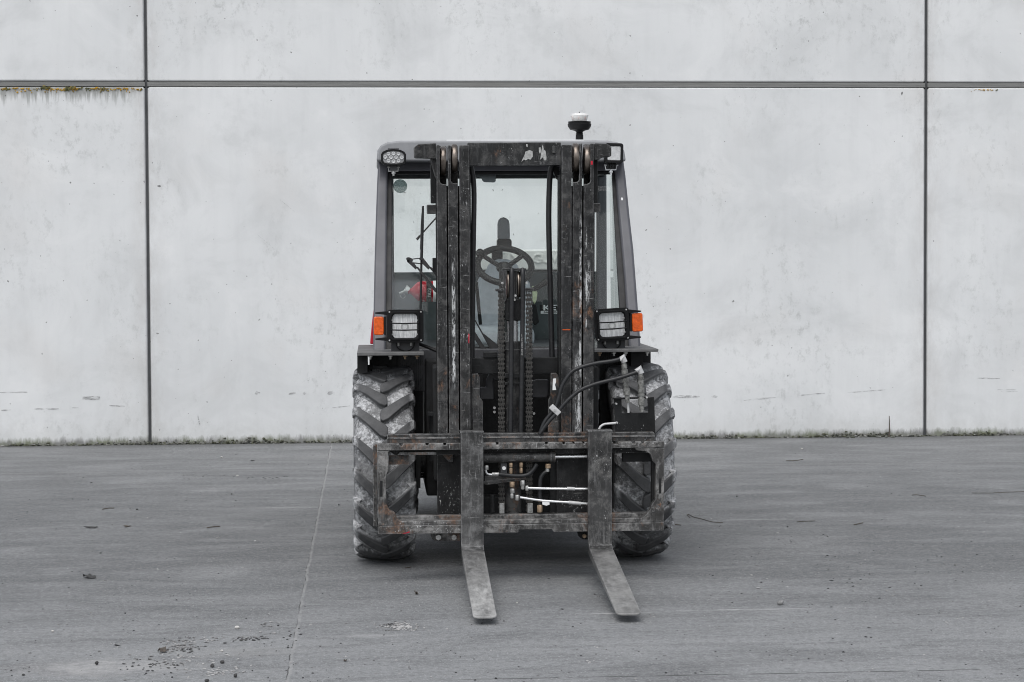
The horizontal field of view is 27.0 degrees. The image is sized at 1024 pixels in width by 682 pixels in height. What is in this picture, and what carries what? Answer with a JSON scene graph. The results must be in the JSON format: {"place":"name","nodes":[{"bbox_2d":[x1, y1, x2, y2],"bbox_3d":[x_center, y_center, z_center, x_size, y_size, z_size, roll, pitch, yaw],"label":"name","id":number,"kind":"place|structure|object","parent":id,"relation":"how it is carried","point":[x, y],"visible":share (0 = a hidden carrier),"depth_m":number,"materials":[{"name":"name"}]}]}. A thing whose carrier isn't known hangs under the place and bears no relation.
{"place":"outdoors","nodes":[
{"label":"outdoors","id":0,"kind":"place"},
{"bbox_2d":[83,573,95,577],"bbox_3d":[-2.031,1.126,10.249,0.058,0.020,0.081,-3,3,-44],"label":"rubber scrap","id":1,"kind":"object","parent":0,"point":[89,575],"visible":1,"depth_m":10.23,"materials":[{"name":"rubber"}]},
{"bbox_2d":[0,435,1023,681],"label":"ground","id":2,"kind":"structure","parent":0,"point":[840,487],"depth_m":10.23,"materials":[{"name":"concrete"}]},
{"bbox_2d":[158,646,168,651],"bbox_3d":[-1.357,1.202,8.309,0.036,0.019,0.043,-2,3,-35],"label":"dry leaf","id":3,"kind":"object","parent":2,"relation":"on","point":[162,649],"visible":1,"depth_m":8.30,"materials":[{"name":"grey plant"}]},
{"bbox_2d":[0,0,1023,445],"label":"concrete wall","id":4,"kind":"structure","parent":2,"relation":"on","point":[826,208],"depth_m":17.63,"materials":[{"name":"grey concrete"}]},
{"bbox_2d":[1,85,997,92],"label":"lichen","id":5,"kind":"object","parent":4,"relation":"attached to","point":[67,88],"visible":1,"depth_m":17.35},
{"bbox_2d":[1,431,1022,446],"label":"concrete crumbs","id":6,"kind":"object","parent":2,"relation":"on","point":[839,435],"visible":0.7,"depth_m":17.61,"materials":[{"name":"grey concrete"}]},
{"bbox_2d":[2,453,1022,681],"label":"grit","id":7,"kind":"object","parent":2,"relation":"on","point":[388,625],"visible":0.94,"depth_m":8.58,"materials":[{"name":"grey gravel"}]},
{"bbox_2d":[352,112,676,618],"bbox_3d":[-0.028,-0.058,11.064,1.591,2.307,4.441,0,2,-4],"label":"forklift","id":8,"kind":"object","parent":2,"relation":"on","point":[503,385],"visible":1,"depth_m":10.18,"materials":[{"name":"metal"}]},
{"bbox_2d":[399,281,435,301],"bbox_3d":[-0.421,-0.260,11.161,0.342,0.113,0.114,0,2,-4],"label":"fire extinguisher","id":9,"kind":"object","parent":8,"relation":"in","point":[428,294],"visible":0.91,"depth_m":11.12,"materials":[{"name":"red paint"}]},
{"bbox_2d":[5,431,1023,446],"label":"moss","id":10,"kind":"object","parent":2,"relation":"on","point":[702,437],"visible":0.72,"depth_m":17.60,"materials":[{"name":"green plant"}]},
{"bbox_2d":[846,434,920,437],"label":"leaf litter","id":11,"kind":"object","parent":2,"relation":"on","point":[877,436],"visible":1,"depth_m":17.87,"materials":[{"name":"brown plant"}]}
]}

